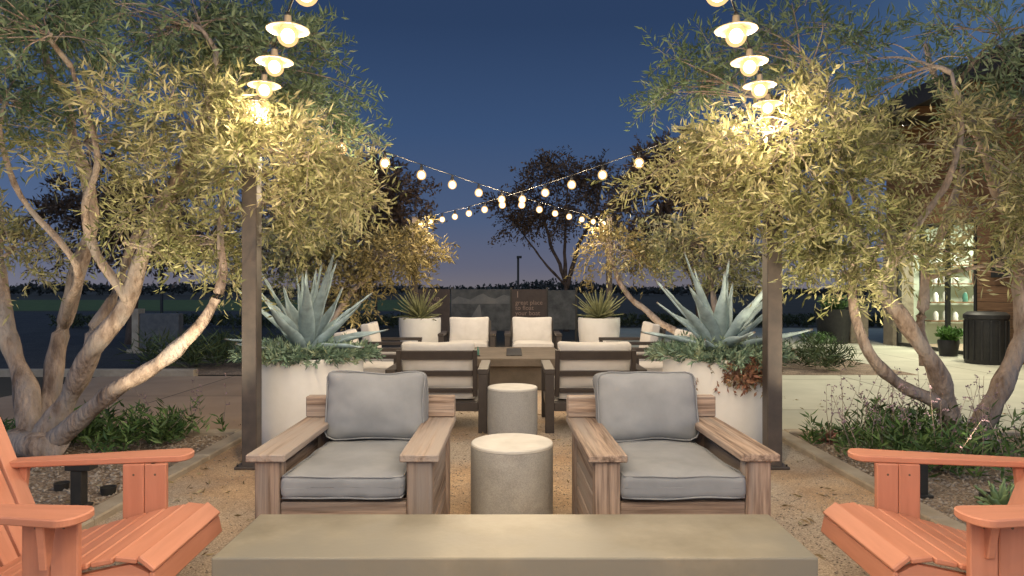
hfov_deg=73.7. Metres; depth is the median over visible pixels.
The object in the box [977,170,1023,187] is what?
side wall board
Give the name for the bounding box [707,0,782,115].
string lights
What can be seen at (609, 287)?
string light post
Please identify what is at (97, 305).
lawn
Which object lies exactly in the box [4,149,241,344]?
park tree
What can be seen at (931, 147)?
over door board
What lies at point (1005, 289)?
side wall board
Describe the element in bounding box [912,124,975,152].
over door board
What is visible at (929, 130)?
over door board
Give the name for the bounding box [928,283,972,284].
shelf
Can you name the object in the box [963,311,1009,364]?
trash can
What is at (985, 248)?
side wall board
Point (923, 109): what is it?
soffit beam
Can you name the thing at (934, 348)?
door rail
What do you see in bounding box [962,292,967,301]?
jar
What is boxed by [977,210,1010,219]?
side wall board
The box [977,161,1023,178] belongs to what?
side wall board
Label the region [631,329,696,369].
metal lounge chair
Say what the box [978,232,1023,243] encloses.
side wall board
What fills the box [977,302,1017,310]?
side wall board
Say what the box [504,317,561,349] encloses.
metal lounge chair
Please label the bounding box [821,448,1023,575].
adirondack chair
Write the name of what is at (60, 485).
tree uplight
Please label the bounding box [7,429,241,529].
concrete kerb
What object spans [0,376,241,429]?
concrete walkway
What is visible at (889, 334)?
stone pier
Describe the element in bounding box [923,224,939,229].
door rail
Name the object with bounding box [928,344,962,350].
interior floor
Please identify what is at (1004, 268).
wall sign
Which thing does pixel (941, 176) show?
over door board
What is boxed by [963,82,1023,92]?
soffit beam
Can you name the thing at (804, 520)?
fallen leaves
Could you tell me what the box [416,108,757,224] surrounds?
string lights
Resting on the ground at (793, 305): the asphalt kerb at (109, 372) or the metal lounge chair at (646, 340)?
the asphalt kerb at (109, 372)
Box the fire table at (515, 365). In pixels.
[474,347,555,389]
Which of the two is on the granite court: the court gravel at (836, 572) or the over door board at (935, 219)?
the court gravel at (836, 572)
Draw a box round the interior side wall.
[914,225,972,343]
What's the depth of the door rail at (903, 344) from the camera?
16.16 m
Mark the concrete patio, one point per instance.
(807, 392)
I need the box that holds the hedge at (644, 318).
[46,311,882,327]
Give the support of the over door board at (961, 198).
attached to the building wall at (938, 208)
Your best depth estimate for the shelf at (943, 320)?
16.49 m
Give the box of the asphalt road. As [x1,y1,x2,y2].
[0,312,408,368]
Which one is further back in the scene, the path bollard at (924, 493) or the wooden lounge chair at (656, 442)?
the path bollard at (924, 493)
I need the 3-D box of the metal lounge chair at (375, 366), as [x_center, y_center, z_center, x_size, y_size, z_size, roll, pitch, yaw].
[-1.754,0.953,8.400,0.871,0.870,0.980,0,0,0]
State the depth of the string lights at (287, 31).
3.87 m
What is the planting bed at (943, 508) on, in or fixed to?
on the ground at (793, 305)
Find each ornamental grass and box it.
[113,324,284,368]
[669,329,863,371]
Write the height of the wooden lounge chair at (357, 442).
0.907 m
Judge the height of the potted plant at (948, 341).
0.655 m
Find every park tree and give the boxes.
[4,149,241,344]
[235,148,446,313]
[474,145,650,331]
[597,123,761,317]
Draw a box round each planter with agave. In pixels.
[224,248,388,444]
[391,285,446,341]
[573,285,625,341]
[641,251,812,443]
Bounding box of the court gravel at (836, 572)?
[83,412,964,575]
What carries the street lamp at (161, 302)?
on the asphalt road
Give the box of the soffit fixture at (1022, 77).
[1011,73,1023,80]
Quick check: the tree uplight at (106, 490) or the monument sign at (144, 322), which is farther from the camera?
the monument sign at (144, 322)
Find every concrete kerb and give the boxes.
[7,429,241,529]
[782,429,1023,530]
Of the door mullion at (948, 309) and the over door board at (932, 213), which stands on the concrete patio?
the door mullion at (948, 309)
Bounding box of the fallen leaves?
[35,393,1021,569]
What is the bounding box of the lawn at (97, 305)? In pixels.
[15,300,450,310]
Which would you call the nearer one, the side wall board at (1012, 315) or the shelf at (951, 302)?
the side wall board at (1012, 315)
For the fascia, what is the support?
attached to the roof
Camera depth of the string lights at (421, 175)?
8.76 m
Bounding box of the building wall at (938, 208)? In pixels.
[892,149,976,228]
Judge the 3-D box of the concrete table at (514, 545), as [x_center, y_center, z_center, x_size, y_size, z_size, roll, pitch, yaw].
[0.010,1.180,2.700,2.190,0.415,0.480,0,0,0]
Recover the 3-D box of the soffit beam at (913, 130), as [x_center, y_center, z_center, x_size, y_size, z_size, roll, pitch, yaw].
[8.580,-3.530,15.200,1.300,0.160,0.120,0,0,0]
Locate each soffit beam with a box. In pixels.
[867,125,927,133]
[908,106,976,115]
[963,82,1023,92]
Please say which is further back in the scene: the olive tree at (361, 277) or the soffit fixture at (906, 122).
the soffit fixture at (906, 122)
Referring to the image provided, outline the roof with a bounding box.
[884,58,1023,139]
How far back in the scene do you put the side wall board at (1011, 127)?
12.74 m
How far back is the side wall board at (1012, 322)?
12.64 m
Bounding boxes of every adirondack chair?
[0,417,221,575]
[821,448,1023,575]
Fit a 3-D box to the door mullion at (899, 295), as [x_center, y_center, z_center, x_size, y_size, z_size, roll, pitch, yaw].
[9.300,0.000,16.400,0.090,2.800,0.070,0,0,0]
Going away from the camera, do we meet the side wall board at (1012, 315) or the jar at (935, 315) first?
the side wall board at (1012, 315)
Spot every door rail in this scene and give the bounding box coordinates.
[899,342,909,346]
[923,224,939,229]
[929,346,937,350]
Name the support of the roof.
on the wall at (994, 285)
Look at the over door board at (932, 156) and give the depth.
15.04 m
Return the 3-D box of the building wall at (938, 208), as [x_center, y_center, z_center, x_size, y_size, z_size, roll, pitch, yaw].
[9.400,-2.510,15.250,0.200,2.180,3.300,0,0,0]
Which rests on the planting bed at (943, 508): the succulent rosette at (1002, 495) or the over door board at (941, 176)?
the succulent rosette at (1002, 495)
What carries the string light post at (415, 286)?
on the granite court
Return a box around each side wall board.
[977,143,1023,162]
[977,152,1023,171]
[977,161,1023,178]
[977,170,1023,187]
[977,181,1020,195]
[977,188,1022,203]
[977,198,1012,211]
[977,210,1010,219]
[977,223,1022,236]
[977,242,1023,252]
[977,250,1023,260]
[977,261,990,268]
[977,269,1013,276]
[977,277,1014,284]
[977,285,1015,293]
[977,294,1017,302]
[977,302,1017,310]
[977,310,1016,319]
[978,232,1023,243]
[979,118,1023,137]
[982,126,1023,142]
[991,136,1022,148]
[1009,320,1014,328]
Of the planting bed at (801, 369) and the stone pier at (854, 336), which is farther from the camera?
the stone pier at (854, 336)
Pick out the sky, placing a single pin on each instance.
(472, 88)
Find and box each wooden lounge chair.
[246,370,455,518]
[566,370,779,515]
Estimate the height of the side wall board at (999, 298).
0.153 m
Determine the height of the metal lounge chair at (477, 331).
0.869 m
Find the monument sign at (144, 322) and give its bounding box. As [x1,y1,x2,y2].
[126,309,182,352]
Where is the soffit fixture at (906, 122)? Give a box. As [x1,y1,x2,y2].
[902,120,911,125]
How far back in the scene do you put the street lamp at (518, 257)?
37.94 m
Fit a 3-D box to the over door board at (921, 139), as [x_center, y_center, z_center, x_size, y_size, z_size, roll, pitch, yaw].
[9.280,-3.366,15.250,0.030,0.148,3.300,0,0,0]
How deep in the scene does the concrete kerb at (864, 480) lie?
5.13 m
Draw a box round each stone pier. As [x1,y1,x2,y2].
[848,305,867,342]
[883,229,913,345]
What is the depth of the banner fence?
16.49 m
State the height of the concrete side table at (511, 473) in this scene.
0.451 m
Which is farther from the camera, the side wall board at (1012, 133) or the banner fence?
the banner fence
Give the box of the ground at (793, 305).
[0,289,882,397]
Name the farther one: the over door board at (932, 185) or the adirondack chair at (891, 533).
the over door board at (932, 185)
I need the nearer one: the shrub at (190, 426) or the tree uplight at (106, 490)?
the tree uplight at (106, 490)
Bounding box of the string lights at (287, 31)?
[245,0,316,114]
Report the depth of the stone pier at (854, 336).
17.18 m
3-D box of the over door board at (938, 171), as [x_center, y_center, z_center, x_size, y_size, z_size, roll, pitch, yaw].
[9.280,-2.588,15.250,0.030,0.148,3.300,0,0,0]
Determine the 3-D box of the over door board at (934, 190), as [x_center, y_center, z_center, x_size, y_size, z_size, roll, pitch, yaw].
[9.280,-2.121,15.250,0.030,0.148,3.300,0,0,0]
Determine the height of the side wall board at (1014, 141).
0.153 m
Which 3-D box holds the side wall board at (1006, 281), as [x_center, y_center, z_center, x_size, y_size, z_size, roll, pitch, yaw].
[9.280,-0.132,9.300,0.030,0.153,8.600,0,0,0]
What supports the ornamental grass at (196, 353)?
on the planting bed at (229, 368)
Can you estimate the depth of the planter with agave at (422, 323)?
13.25 m
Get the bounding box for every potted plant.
[814,295,855,343]
[934,324,962,356]
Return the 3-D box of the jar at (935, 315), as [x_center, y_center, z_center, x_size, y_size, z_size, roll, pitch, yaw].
[10.300,0.672,16.600,0.120,0.224,0.120,0,0,0]
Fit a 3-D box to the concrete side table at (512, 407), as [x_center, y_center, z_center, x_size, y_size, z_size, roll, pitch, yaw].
[0.004,1.163,6.501,0.478,0.451,0.478,0,0,0]
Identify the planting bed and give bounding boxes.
[0,436,225,506]
[161,347,400,374]
[631,347,916,374]
[797,436,1023,523]
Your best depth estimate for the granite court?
4.66 m
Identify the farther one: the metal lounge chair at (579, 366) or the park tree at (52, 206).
the park tree at (52, 206)
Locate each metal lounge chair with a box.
[333,329,401,371]
[356,321,421,360]
[385,341,490,432]
[438,317,496,346]
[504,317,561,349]
[541,341,646,432]
[599,322,665,360]
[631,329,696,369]
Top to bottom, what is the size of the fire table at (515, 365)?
0.456 m
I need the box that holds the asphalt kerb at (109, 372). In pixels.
[0,369,197,376]
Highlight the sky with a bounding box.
[0,0,1023,288]
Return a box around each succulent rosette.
[817,427,840,443]
[972,477,1014,504]
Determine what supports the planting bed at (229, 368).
on the ground at (793, 305)
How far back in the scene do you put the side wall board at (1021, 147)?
12.56 m
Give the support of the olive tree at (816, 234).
on the planting bed at (943, 508)
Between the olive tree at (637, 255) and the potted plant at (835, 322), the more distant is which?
the potted plant at (835, 322)
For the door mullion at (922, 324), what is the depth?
15.45 m
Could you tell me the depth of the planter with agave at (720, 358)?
5.64 m
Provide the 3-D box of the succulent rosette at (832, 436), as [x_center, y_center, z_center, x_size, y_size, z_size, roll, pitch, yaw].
[2.856,1.341,6.147,0.229,0.172,0.236,0,0,0]
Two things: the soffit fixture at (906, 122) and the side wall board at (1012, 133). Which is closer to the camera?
the side wall board at (1012, 133)
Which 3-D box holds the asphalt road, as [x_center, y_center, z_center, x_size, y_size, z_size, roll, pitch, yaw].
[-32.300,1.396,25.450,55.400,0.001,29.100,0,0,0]
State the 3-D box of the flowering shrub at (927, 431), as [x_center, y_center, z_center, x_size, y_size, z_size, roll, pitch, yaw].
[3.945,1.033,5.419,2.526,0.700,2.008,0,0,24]
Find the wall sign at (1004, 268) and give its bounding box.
[991,240,1011,277]
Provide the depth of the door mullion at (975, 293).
13.63 m
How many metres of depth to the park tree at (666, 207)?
17.83 m
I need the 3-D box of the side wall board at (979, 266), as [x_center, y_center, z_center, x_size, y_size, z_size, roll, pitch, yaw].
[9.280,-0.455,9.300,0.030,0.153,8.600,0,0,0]
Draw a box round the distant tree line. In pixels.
[14,278,871,295]
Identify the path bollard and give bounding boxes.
[64,465,97,505]
[907,450,934,498]
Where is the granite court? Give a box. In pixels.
[82,390,965,575]
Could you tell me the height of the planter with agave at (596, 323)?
1.448 m
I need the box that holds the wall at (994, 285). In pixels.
[979,143,1021,328]
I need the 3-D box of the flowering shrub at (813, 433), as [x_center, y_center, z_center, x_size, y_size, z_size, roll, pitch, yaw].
[3.558,1.037,5.154,3.004,0.696,1.157,0,0,43]
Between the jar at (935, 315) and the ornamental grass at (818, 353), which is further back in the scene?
the jar at (935, 315)
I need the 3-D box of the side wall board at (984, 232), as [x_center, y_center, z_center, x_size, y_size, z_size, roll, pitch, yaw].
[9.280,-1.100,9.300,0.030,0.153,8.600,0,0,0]
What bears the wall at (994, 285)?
on the ground at (793, 305)
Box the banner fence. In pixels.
[374,287,576,341]
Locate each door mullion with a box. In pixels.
[897,230,901,345]
[919,230,924,338]
[945,229,950,326]
[973,218,978,310]
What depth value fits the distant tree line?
119.81 m
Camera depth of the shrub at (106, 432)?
5.91 m
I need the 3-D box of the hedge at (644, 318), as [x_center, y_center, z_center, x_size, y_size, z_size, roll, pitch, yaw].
[-0.991,1.095,24.002,30.228,0.672,1.540,0,0,0]
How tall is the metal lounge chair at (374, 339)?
0.870 m
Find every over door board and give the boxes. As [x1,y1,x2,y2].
[886,157,976,185]
[886,163,976,191]
[886,170,976,197]
[886,194,976,217]
[887,178,976,204]
[887,186,976,209]
[888,201,977,222]
[889,120,950,146]
[889,141,972,171]
[895,212,975,228]
[896,149,976,175]
[900,135,968,159]
[901,120,976,147]
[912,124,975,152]
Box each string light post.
[234,96,261,469]
[412,217,417,302]
[606,217,611,316]
[762,95,789,469]
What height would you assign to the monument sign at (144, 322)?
0.950 m
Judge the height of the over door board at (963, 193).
0.148 m
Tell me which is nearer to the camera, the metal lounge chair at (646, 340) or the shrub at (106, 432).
the shrub at (106, 432)
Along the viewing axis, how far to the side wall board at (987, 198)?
13.35 m
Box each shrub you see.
[0,394,211,452]
[109,370,230,443]
[797,330,836,343]
[797,383,988,476]
[835,368,1023,482]
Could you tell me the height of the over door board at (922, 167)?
0.148 m
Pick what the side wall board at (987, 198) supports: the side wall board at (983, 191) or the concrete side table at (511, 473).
the side wall board at (983, 191)
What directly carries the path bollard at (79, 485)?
on the planting bed at (35, 479)
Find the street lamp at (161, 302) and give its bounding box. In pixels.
[160,270,162,312]
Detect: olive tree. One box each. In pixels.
[0,0,406,456]
[223,196,459,330]
[564,206,792,334]
[586,0,1023,455]
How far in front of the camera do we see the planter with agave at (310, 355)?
5.64 m
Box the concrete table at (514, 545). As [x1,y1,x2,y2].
[212,514,817,575]
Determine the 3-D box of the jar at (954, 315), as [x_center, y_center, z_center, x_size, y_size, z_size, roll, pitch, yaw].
[10.780,0.682,16.600,0.120,0.205,0.120,0,0,0]
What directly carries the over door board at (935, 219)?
attached to the building wall at (938, 208)
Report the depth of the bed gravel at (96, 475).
4.98 m
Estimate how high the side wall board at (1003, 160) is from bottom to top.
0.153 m
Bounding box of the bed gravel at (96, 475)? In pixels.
[5,434,1023,524]
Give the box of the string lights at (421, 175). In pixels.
[278,112,607,224]
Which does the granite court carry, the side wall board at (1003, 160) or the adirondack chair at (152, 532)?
the adirondack chair at (152, 532)
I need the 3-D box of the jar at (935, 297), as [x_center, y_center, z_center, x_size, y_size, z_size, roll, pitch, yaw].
[10.300,0.219,16.600,0.120,0.230,0.120,0,0,0]
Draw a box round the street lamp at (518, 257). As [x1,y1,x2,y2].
[517,256,521,288]
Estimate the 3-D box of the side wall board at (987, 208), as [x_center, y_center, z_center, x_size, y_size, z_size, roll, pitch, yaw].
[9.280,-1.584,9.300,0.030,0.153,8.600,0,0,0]
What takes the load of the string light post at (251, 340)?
on the granite court
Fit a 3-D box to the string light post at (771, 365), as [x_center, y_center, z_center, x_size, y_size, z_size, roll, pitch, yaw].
[2.020,-0.040,5.300,0.200,2.880,0.200,0,0,0]
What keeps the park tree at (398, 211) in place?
on the ground at (793, 305)
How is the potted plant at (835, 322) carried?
on the concrete patio
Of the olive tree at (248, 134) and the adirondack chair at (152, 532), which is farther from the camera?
the olive tree at (248, 134)
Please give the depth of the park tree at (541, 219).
21.81 m
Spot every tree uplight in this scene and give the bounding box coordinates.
[53,480,69,491]
[100,484,116,495]
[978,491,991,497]
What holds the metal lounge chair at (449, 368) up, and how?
on the granite court
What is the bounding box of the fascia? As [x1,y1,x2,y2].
[815,34,1023,151]
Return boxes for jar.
[933,276,937,282]
[933,292,937,301]
[933,311,937,319]
[952,312,957,319]
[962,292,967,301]
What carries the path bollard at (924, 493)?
on the planting bed at (943, 508)
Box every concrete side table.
[471,433,552,513]
[487,383,537,434]
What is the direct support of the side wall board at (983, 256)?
attached to the wall at (994, 285)
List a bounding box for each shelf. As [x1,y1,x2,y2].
[925,302,972,302]
[925,320,962,321]
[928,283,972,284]
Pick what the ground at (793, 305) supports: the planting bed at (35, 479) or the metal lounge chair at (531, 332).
the planting bed at (35, 479)
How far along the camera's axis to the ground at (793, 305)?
61.66 m
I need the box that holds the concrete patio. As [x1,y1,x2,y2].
[619,328,1023,429]
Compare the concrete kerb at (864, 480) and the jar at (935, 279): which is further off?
the jar at (935, 279)
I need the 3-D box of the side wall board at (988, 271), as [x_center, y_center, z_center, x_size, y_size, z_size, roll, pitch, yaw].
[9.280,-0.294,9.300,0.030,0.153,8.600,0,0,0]
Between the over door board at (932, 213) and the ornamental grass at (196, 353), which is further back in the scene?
the over door board at (932, 213)

